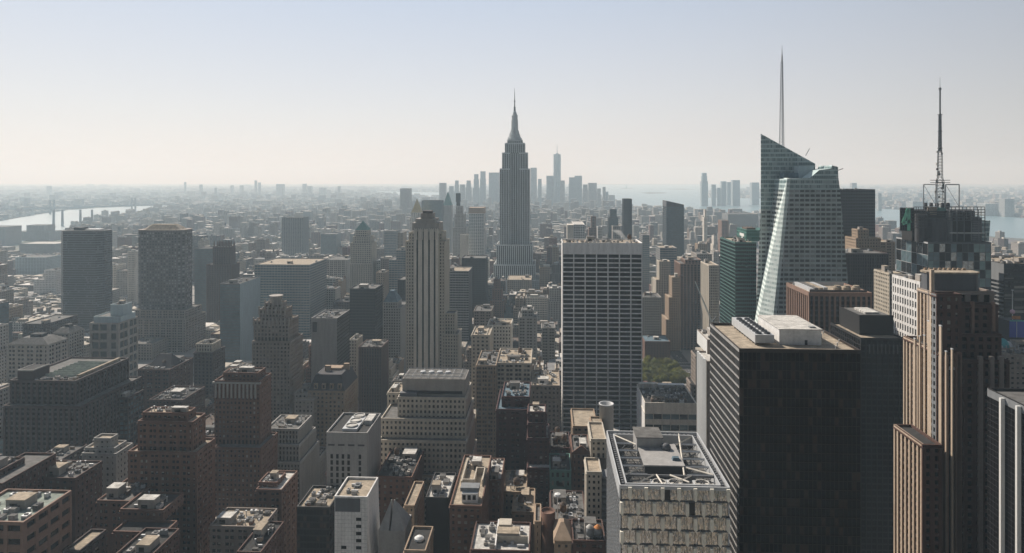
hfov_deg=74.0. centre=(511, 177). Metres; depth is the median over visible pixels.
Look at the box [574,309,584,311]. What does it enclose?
window
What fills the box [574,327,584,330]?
window
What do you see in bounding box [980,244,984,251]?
window
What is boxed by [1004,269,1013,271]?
window
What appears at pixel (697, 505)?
window
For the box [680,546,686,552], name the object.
window
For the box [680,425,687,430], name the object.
window
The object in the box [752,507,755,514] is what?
window
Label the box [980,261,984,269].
window
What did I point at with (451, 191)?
skyscraper
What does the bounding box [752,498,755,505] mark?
window
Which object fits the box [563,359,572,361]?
window
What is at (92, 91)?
sky
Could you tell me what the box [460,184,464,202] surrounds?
skyscraper
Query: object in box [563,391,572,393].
window
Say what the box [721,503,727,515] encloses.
window
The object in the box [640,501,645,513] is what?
window
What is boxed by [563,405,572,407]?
window
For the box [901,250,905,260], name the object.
window
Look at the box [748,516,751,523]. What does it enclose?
window
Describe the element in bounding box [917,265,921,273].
window
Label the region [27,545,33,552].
window
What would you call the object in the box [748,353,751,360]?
window
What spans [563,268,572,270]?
window
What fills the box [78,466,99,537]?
window
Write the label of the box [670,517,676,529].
window
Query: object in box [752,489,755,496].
window
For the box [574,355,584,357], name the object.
window
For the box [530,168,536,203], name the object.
skyscraper
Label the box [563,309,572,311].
window
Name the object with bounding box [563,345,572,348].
window
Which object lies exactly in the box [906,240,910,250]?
window
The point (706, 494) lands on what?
window
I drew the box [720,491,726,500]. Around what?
window
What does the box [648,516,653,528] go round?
window
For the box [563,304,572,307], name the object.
window
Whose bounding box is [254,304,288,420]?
window
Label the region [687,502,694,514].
window
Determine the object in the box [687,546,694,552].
window
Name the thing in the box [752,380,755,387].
window
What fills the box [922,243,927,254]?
window
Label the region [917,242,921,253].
window
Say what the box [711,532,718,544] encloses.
window
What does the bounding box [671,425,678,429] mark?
window
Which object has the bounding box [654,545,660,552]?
window
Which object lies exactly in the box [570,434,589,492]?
brick building
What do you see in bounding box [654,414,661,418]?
window
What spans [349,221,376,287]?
office tower
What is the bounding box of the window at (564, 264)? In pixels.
[563,263,572,266]
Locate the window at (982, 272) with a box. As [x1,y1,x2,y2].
[980,270,984,277]
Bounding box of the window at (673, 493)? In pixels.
[670,490,676,499]
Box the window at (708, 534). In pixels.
[705,532,710,544]
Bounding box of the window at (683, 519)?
[680,517,686,529]
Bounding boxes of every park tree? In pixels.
[642,361,648,367]
[642,374,649,380]
[643,355,651,362]
[643,372,653,378]
[648,369,657,379]
[653,362,661,367]
[653,376,663,382]
[659,364,669,371]
[660,373,668,381]
[664,357,672,364]
[669,374,680,382]
[670,359,678,368]
[677,374,685,382]
[682,372,689,379]
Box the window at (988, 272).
[986,270,990,277]
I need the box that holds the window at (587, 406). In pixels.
[586,405,595,407]
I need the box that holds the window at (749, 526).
[748,525,751,532]
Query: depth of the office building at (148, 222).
2807.01 m
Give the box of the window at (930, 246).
[928,244,932,251]
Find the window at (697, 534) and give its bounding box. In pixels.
[695,532,701,544]
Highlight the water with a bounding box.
[0,185,1023,245]
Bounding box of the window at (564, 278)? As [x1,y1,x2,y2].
[563,277,572,279]
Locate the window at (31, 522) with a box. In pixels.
[27,519,33,527]
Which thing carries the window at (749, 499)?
in the office tower at (785, 421)
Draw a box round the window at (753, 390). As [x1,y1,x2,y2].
[752,389,755,396]
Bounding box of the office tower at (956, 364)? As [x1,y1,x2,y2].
[893,268,1010,552]
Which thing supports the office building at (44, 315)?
on the road
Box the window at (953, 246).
[951,244,955,251]
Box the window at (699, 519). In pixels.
[697,517,702,529]
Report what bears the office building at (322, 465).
on the road
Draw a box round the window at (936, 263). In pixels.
[934,261,938,268]
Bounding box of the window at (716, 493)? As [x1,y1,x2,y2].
[714,491,718,500]
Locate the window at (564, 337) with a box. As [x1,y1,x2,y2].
[563,336,572,339]
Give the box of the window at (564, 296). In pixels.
[563,295,572,298]
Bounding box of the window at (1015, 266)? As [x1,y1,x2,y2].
[1014,265,1023,267]
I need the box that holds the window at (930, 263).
[928,261,932,268]
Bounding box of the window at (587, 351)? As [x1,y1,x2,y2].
[586,350,595,353]
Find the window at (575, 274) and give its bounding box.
[574,273,584,275]
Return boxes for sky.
[0,0,1023,183]
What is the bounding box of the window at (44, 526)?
[39,523,46,532]
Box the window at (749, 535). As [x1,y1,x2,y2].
[748,534,751,541]
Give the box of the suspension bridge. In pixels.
[0,198,187,213]
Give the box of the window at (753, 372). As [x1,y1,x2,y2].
[752,371,755,378]
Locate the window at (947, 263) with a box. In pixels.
[945,261,950,268]
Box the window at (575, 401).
[574,400,584,403]
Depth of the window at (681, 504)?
247.57 m
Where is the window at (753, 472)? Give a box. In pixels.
[752,471,755,478]
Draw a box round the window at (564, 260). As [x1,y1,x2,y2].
[563,259,572,261]
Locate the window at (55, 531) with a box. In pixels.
[51,528,57,536]
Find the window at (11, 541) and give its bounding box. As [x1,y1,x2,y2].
[9,539,19,543]
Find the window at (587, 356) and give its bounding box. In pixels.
[586,355,595,357]
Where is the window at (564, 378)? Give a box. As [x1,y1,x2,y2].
[563,377,572,380]
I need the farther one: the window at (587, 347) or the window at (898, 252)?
the window at (587, 347)
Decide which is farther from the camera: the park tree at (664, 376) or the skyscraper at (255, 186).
the skyscraper at (255, 186)
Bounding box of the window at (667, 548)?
[664,546,669,552]
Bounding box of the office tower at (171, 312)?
[134,224,205,351]
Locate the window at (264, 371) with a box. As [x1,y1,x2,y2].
[215,371,272,513]
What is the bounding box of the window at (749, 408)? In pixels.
[748,407,751,414]
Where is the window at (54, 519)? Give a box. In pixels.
[51,515,57,523]
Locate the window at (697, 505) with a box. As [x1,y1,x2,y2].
[695,503,701,514]
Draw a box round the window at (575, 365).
[574,364,584,366]
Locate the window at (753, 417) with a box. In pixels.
[752,416,755,423]
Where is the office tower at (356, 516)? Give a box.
[334,476,379,552]
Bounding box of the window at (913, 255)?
[911,252,916,263]
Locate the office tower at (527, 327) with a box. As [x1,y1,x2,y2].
[518,305,537,359]
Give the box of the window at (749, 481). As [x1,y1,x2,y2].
[748,480,751,487]
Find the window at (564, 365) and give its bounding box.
[563,364,572,366]
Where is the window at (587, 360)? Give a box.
[586,359,595,362]
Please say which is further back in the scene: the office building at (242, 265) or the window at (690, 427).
the office building at (242, 265)
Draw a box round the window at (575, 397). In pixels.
[574,396,584,398]
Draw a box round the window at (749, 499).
[748,498,751,505]
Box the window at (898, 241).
[896,238,900,248]
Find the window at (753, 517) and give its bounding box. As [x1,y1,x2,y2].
[752,516,755,523]
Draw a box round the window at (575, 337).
[574,336,584,339]
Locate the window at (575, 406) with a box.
[574,405,584,407]
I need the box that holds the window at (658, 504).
[656,502,661,514]
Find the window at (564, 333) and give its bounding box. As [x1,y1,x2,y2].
[563,332,572,334]
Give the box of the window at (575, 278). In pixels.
[574,277,584,279]
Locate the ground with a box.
[0,184,1023,249]
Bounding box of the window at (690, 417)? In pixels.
[688,415,695,419]
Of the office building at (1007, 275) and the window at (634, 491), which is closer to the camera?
the window at (634, 491)
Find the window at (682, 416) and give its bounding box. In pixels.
[680,414,687,419]
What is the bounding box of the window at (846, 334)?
[831,325,902,552]
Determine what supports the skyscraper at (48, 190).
on the ground
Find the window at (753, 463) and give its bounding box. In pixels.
[752,462,755,469]
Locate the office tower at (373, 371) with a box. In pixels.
[358,339,388,413]
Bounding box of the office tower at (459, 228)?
[453,206,467,256]
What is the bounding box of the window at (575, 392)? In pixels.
[574,391,584,394]
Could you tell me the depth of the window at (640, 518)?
248.29 m
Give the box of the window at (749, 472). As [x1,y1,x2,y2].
[748,471,751,478]
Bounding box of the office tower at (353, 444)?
[326,412,380,485]
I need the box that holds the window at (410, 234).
[407,234,456,367]
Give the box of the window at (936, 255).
[934,252,938,260]
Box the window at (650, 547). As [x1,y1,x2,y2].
[648,545,653,552]
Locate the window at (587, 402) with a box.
[586,401,595,403]
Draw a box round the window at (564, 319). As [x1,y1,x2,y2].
[563,318,572,320]
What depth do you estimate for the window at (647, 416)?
555.59 m
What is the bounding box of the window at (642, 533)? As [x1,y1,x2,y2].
[638,530,645,542]
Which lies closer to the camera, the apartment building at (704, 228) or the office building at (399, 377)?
the office building at (399, 377)
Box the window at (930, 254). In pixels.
[928,252,932,260]
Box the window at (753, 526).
[752,525,755,532]
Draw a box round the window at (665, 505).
[662,502,668,514]
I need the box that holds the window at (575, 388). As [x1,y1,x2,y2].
[574,387,584,389]
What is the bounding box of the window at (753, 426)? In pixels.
[752,425,755,432]
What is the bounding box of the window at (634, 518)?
[632,516,637,528]
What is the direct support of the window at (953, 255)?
in the skyscraper at (943, 235)
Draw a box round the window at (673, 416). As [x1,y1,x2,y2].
[671,414,678,418]
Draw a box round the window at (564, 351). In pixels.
[563,350,572,352]
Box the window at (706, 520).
[703,517,709,529]
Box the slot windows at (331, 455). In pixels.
[330,454,360,485]
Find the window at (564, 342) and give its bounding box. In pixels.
[563,341,572,343]
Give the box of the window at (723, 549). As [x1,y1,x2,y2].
[720,547,727,552]
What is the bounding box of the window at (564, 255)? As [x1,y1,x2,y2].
[563,254,572,257]
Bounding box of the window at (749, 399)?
[748,398,751,405]
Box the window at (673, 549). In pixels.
[670,546,676,552]
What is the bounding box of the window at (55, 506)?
[51,503,57,511]
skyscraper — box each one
[46,186,51,194]
[199,184,202,193]
[230,185,233,193]
[254,180,256,193]
[258,182,260,194]
[276,184,284,195]
[282,216,308,255]
[302,184,306,192]
[307,186,312,193]
[319,188,326,195]
[439,183,446,200]
[449,186,453,204]
[454,180,459,204]
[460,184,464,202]
[466,180,471,200]
[473,174,479,205]
[480,171,485,205]
[489,89,539,292]
[489,172,499,204]
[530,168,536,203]
[538,179,541,204]
[546,176,553,205]
[553,153,560,202]
[560,180,564,201]
[569,177,574,206]
[574,176,581,204]
[583,184,587,204]
[588,183,596,207]
[597,188,600,207]
[602,187,605,200]
[700,173,707,205]
[711,184,715,205]
[717,188,720,205]
[720,181,725,205]
[726,182,730,204]
[731,180,739,205]
[750,182,758,204]
[755,54,847,322]
[896,88,990,289]
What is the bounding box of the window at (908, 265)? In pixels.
[906,262,910,273]
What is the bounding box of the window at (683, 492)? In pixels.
[681,490,686,499]
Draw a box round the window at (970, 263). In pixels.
[968,261,973,268]
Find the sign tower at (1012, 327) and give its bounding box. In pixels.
[998,290,1023,341]
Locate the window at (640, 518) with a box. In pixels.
[638,516,644,528]
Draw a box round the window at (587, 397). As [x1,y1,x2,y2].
[586,396,595,398]
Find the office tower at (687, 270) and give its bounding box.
[674,257,701,348]
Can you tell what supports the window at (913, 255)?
in the skyscraper at (943, 235)
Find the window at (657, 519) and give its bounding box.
[654,516,661,528]
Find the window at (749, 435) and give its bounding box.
[748,434,751,441]
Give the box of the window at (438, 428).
[383,399,464,525]
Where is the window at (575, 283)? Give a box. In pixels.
[574,282,584,284]
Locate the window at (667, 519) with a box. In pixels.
[662,516,669,528]
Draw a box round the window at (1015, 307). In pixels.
[1014,306,1023,308]
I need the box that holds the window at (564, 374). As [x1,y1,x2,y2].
[563,373,572,375]
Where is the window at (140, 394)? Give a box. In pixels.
[136,392,142,417]
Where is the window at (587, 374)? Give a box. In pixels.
[586,373,595,375]
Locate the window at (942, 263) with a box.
[940,261,944,268]
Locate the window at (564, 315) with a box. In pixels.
[563,314,572,316]
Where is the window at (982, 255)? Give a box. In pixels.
[980,253,984,260]
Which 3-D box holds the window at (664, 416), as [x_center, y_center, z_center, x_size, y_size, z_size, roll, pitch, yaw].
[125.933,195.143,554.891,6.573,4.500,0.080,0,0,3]
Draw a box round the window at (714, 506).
[711,503,717,515]
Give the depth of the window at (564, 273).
648.91 m
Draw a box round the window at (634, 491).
[632,489,637,498]
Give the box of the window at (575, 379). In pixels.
[574,378,584,380]
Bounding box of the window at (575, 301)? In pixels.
[574,300,584,302]
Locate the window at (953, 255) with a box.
[951,253,955,260]
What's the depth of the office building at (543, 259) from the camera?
1563.99 m
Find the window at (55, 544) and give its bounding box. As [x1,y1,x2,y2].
[51,541,57,549]
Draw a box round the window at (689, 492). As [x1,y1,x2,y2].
[687,490,693,500]
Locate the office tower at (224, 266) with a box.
[206,240,239,322]
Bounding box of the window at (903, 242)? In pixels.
[901,239,905,249]
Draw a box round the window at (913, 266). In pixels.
[911,263,916,274]
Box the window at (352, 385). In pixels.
[317,385,352,446]
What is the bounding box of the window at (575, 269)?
[574,268,584,270]
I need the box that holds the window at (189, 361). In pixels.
[143,361,189,394]
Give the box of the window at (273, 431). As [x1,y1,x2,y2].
[273,431,298,501]
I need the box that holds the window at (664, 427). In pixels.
[662,425,669,429]
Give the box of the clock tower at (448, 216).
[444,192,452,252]
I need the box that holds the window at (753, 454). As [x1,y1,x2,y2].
[752,453,755,460]
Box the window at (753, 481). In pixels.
[752,480,755,487]
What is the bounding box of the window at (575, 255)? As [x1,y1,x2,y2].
[574,254,584,257]
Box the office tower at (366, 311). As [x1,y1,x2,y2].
[350,283,382,341]
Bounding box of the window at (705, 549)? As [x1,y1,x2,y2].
[703,547,709,552]
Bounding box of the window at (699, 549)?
[697,547,702,552]
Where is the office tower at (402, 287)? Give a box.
[398,276,405,300]
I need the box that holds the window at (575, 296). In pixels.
[574,295,584,298]
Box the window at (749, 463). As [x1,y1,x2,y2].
[748,462,751,469]
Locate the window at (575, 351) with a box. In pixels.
[574,350,584,352]
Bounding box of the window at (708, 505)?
[705,503,710,515]
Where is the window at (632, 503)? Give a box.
[630,501,635,513]
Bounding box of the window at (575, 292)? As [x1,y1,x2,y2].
[574,291,584,293]
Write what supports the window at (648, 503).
in the office tower at (668, 492)
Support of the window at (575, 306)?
in the office tower at (601, 319)
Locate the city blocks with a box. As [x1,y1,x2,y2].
[0,205,1023,518]
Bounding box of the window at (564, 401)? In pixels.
[563,400,572,402]
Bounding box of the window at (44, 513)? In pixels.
[39,510,46,519]
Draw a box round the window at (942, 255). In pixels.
[940,253,944,260]
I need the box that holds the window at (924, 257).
[922,254,927,266]
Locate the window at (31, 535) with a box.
[27,532,33,540]
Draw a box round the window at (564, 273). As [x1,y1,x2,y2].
[563,272,572,275]
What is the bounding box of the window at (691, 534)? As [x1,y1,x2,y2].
[689,532,694,544]
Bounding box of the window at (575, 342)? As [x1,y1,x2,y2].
[574,341,584,343]
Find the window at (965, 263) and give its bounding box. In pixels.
[963,261,967,268]
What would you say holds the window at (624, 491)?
in the office tower at (668, 492)
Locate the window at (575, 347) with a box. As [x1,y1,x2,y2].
[574,346,584,348]
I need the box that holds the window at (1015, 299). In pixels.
[1014,298,1023,300]
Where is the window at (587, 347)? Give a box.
[586,346,595,348]
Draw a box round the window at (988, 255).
[986,253,990,260]
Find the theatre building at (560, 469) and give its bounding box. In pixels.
[549,453,570,490]
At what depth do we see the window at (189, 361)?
675.59 m
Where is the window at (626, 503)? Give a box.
[623,501,629,513]
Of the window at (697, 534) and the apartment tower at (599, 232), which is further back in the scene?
the apartment tower at (599, 232)
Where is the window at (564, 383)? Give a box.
[563,382,572,384]
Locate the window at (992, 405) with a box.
[987,396,1021,552]
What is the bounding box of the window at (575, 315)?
[574,314,584,316]
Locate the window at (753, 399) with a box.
[752,398,755,405]
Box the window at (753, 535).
[752,534,755,541]
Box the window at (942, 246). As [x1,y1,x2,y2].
[940,244,944,251]
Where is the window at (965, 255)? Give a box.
[963,253,967,260]
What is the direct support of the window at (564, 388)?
in the office tower at (601, 319)
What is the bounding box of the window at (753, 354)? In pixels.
[752,353,755,360]
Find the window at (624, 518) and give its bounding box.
[622,515,627,527]
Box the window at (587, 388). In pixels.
[586,387,595,389]
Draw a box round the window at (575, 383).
[574,382,584,384]
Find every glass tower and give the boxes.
[61,227,111,329]
[194,246,212,310]
[422,200,443,229]
[608,209,617,238]
[622,198,631,238]
[656,245,676,276]
[663,200,683,255]
[720,224,759,322]
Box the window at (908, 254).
[906,251,910,262]
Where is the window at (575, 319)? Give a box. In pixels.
[574,318,584,321]
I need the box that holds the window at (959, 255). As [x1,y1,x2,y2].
[957,253,961,260]
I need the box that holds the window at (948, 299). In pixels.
[896,292,1004,552]
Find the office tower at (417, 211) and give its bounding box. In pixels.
[410,199,422,231]
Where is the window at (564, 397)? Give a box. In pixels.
[563,396,572,398]
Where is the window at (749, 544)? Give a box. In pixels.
[748,543,751,550]
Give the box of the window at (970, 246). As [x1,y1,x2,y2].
[968,244,973,251]
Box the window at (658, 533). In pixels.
[656,531,661,543]
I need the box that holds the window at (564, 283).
[563,282,572,284]
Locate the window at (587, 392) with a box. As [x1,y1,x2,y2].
[586,391,595,394]
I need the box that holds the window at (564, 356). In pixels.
[563,355,572,357]
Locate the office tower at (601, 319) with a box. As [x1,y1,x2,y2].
[561,234,641,433]
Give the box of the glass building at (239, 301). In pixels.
[220,277,259,362]
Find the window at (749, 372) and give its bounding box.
[748,371,751,378]
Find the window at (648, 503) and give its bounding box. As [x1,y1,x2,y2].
[646,501,652,513]
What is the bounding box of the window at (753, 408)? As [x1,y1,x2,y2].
[752,407,755,414]
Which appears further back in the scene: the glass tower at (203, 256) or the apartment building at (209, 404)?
the glass tower at (203, 256)
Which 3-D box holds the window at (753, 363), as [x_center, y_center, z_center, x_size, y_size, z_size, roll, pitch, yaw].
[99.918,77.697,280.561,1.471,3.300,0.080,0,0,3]
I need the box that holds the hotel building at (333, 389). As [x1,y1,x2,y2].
[307,363,357,446]
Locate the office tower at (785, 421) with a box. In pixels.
[710,315,860,552]
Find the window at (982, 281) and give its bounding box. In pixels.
[901,272,990,289]
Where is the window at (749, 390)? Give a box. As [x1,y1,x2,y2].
[748,389,751,396]
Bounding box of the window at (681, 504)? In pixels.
[679,502,684,514]
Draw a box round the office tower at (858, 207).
[840,188,874,241]
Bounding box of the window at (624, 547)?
[622,545,627,552]
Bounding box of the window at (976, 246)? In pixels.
[974,244,978,251]
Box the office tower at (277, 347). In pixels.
[251,294,302,422]
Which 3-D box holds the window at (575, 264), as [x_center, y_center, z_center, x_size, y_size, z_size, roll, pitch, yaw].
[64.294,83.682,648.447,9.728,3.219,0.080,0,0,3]
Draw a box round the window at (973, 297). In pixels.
[971,295,976,301]
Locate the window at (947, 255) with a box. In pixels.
[945,253,950,260]
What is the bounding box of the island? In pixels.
[622,188,688,193]
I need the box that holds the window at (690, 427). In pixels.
[688,425,695,430]
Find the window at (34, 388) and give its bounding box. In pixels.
[12,362,139,452]
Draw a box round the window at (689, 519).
[687,517,693,529]
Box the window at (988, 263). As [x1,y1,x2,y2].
[986,261,990,269]
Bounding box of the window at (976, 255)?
[974,253,978,260]
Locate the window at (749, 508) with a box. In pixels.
[748,507,751,514]
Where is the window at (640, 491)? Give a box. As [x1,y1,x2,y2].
[638,489,644,499]
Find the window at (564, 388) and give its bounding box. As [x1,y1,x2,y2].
[563,387,572,389]
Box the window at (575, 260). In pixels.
[574,259,584,261]
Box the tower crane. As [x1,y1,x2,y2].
[695,281,715,321]
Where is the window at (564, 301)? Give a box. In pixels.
[563,300,572,302]
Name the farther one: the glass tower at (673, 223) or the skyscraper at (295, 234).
the skyscraper at (295, 234)
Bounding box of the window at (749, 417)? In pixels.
[748,416,751,423]
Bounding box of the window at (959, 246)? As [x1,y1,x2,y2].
[957,244,961,251]
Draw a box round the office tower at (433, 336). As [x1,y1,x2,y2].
[405,210,461,371]
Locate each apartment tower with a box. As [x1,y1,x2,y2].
[127,405,215,552]
[212,366,277,516]
[321,233,340,255]
[384,230,399,256]
[398,231,406,248]
[400,188,411,215]
[456,193,460,205]
[460,234,468,264]
[469,207,485,254]
[597,226,601,238]
[612,225,620,238]
[640,233,649,292]
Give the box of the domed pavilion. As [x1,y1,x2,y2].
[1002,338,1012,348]
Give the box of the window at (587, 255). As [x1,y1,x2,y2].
[569,254,640,433]
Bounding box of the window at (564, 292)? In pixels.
[563,291,572,293]
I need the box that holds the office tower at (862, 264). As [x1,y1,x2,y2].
[845,248,888,308]
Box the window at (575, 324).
[574,323,584,325]
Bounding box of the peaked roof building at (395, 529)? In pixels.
[378,499,411,552]
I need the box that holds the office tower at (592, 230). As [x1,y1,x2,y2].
[588,216,596,238]
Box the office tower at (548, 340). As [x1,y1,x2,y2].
[541,322,555,369]
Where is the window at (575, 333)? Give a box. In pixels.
[574,332,584,334]
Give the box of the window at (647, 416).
[645,414,652,418]
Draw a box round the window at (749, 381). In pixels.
[748,380,751,387]
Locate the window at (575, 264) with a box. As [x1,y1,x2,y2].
[574,263,584,266]
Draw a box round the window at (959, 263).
[957,261,961,268]
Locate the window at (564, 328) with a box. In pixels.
[563,327,572,330]
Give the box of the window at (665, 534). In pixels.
[662,531,668,543]
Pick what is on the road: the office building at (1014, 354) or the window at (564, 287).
the office building at (1014, 354)
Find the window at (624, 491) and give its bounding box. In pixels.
[622,489,627,498]
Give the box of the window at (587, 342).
[586,341,595,343]
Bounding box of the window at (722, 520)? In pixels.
[720,518,726,530]
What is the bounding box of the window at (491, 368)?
[477,368,494,455]
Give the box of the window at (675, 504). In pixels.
[672,502,677,514]
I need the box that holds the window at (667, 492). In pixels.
[665,490,669,499]
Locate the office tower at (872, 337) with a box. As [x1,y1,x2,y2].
[830,306,902,552]
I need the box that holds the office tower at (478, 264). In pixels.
[462,255,487,317]
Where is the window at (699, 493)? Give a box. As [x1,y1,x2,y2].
[697,490,702,500]
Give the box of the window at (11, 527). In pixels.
[9,525,19,530]
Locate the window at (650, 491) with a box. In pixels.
[648,489,653,499]
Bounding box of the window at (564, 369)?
[563,368,572,371]
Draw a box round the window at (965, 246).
[963,244,967,251]
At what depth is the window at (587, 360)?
647.96 m
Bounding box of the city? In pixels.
[0,184,1023,228]
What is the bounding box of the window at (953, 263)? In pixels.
[951,261,955,268]
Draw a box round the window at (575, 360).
[574,359,584,362]
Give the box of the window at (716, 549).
[713,547,718,552]
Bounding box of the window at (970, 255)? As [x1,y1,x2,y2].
[968,253,973,260]
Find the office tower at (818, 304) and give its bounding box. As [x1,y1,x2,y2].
[786,282,871,332]
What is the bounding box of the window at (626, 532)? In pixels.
[623,530,629,542]
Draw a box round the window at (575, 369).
[574,368,584,371]
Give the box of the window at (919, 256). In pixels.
[917,253,921,264]
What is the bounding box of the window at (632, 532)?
[630,530,637,542]
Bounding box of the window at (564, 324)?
[563,323,572,325]
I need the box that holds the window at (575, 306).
[574,305,584,307]
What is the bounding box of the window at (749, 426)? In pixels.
[748,425,751,432]
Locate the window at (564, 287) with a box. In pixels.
[563,286,572,289]
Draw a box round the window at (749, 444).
[748,443,751,450]
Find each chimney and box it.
[52,210,54,223]
[61,210,63,225]
[79,210,81,222]
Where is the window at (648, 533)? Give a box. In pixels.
[646,531,652,543]
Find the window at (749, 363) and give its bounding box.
[748,362,751,369]
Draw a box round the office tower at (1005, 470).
[987,388,1023,552]
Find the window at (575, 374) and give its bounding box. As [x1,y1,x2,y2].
[574,373,584,375]
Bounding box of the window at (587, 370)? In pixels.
[586,369,595,371]
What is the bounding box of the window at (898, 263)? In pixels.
[896,260,900,270]
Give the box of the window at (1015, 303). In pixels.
[1014,302,1023,304]
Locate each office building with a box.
[0,225,21,244]
[0,250,7,263]
[0,274,7,283]
[0,282,8,288]
[0,286,13,303]
[0,301,11,342]
[0,323,8,382]
[0,384,9,438]
[0,438,2,455]
[0,489,71,552]
[2,357,141,456]
[6,332,67,382]
[14,297,30,315]
[19,241,60,253]
[22,224,60,240]
[22,314,77,336]
[31,293,46,297]
[33,300,48,306]
[35,311,53,316]
[53,323,83,357]
[63,529,106,552]
[90,300,137,375]
[112,263,125,287]
[118,389,143,446]
[120,295,127,301]
[128,249,137,303]
[137,353,192,410]
[138,337,167,359]
[140,219,152,225]
[148,385,204,412]
[193,338,225,397]
[206,326,219,338]
[219,227,236,242]
[230,364,251,367]
[234,360,251,363]
[237,521,284,552]
[239,250,245,271]
[241,226,247,237]
[247,222,261,237]
[254,258,326,336]
[255,238,269,257]
[264,249,275,260]
[268,222,278,234]
[271,415,319,503]
[281,255,299,257]
[294,383,317,439]
[297,485,340,552]
[303,359,308,383]
[310,253,326,257]
[311,309,349,382]
[320,447,325,485]
[327,255,349,293]
[327,275,337,285]
[327,283,340,308]
[333,296,349,336]
[349,333,362,376]
[380,256,392,269]
[381,368,476,525]
[383,290,405,366]
[386,382,401,407]
[389,246,405,292]
[389,358,398,388]
[392,373,403,384]
[425,472,455,552]
[450,267,471,340]
[463,345,470,381]
[473,304,493,327]
[475,349,499,457]
[487,318,512,349]
[497,347,532,403]
[504,297,512,318]
[507,275,531,292]
[513,337,540,349]
[526,294,547,319]
[531,370,560,431]
[532,356,543,363]
[532,362,545,369]
[534,361,543,369]
[537,317,556,332]
[539,251,546,272]
[548,261,560,285]
[548,283,560,326]
[555,364,560,422]
[636,382,696,431]
[642,292,661,334]
[642,335,670,361]
[652,259,669,313]
[662,273,680,350]
[686,350,699,402]
[689,231,695,244]
[691,251,711,260]
[697,327,709,452]
[701,259,719,328]
[710,234,716,250]
[718,220,728,254]
[722,213,757,245]
[729,224,736,236]
[845,226,884,251]
[873,265,902,314]
[879,226,888,239]
[881,239,894,270]
[892,274,920,336]
[991,256,1023,319]
[994,231,1004,245]
[998,237,1008,246]
[1002,339,1023,387]
[1011,242,1023,255]
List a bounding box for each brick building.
[0,452,56,491]
[46,444,87,459]
[95,478,151,552]
[117,527,179,552]
[206,413,216,445]
[255,470,297,552]
[376,447,424,525]
[403,481,424,526]
[403,526,433,552]
[489,458,504,520]
[495,380,530,471]
[504,470,527,518]
[511,487,535,552]
[526,402,550,507]
[533,492,560,552]
[549,426,569,452]
[549,489,583,520]
[553,518,571,552]
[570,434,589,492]
[571,516,606,552]
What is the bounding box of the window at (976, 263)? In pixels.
[974,261,978,269]
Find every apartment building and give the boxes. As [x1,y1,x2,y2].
[9,303,22,320]
[15,255,60,274]
[34,268,60,293]
[43,460,102,542]
[111,491,183,552]
[117,236,131,246]
[205,393,213,416]
[208,507,277,552]
[211,330,219,338]
[229,216,240,227]
[305,344,310,382]
[309,231,320,246]
[338,276,347,297]
[342,245,349,255]
[376,269,388,301]
[391,220,401,230]
[393,355,403,373]
[449,455,491,552]
[450,255,461,266]
[469,518,531,552]
[471,326,492,408]
[490,276,504,317]
[513,293,525,323]
[525,289,542,304]
[539,223,552,237]
[539,263,553,287]
[545,245,551,264]
[552,245,558,263]
[564,225,566,238]
[570,401,613,468]
[584,422,606,552]
[695,242,707,251]
[702,209,706,241]
[850,183,856,188]
[877,193,881,210]
[906,201,927,208]
[977,203,998,215]
[991,251,1014,256]
[999,199,1013,216]
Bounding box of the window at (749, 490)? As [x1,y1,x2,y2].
[748,489,751,496]
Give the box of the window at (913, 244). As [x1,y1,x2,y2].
[911,241,916,252]
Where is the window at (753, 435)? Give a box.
[752,434,755,441]
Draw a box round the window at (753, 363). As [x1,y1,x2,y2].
[752,362,755,369]
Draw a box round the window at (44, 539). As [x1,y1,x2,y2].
[39,536,46,545]
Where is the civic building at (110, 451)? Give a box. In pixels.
[80,433,132,495]
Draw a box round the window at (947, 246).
[945,244,950,251]
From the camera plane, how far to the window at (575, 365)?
648.44 m
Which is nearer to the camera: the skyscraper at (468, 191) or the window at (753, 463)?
the window at (753, 463)
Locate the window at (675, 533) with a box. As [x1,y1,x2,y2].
[672,531,677,543]
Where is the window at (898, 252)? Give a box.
[896,249,900,259]
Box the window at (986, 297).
[984,295,988,301]
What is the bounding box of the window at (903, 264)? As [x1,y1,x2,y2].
[901,261,905,271]
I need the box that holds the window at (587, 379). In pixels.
[586,378,595,380]
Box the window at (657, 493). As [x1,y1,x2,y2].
[654,489,660,499]
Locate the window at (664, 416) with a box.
[662,414,669,418]
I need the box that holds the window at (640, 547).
[638,545,643,552]
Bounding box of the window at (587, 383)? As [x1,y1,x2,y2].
[586,382,595,385]
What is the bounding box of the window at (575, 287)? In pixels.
[574,286,584,289]
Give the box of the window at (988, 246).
[986,244,990,251]
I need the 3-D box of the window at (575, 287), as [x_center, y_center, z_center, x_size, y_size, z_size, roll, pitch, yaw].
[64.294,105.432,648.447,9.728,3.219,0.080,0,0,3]
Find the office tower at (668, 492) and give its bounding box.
[606,427,729,552]
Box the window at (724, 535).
[720,532,727,544]
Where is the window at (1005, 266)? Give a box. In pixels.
[1004,265,1013,267]
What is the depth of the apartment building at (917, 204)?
4863.50 m
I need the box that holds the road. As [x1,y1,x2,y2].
[25,241,895,430]
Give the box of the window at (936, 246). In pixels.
[934,244,938,251]
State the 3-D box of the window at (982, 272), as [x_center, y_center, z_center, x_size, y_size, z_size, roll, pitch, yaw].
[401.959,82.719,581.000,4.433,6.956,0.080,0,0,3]
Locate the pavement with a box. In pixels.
[26,242,895,485]
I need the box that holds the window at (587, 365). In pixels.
[586,364,595,366]
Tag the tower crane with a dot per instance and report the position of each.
(705, 305)
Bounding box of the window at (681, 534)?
[679,531,684,543]
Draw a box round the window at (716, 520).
[713,518,718,530]
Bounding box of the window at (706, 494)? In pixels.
[703,491,709,500]
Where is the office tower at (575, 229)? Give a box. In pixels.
[567,221,584,238]
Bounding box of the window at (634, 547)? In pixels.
[632,545,637,552]

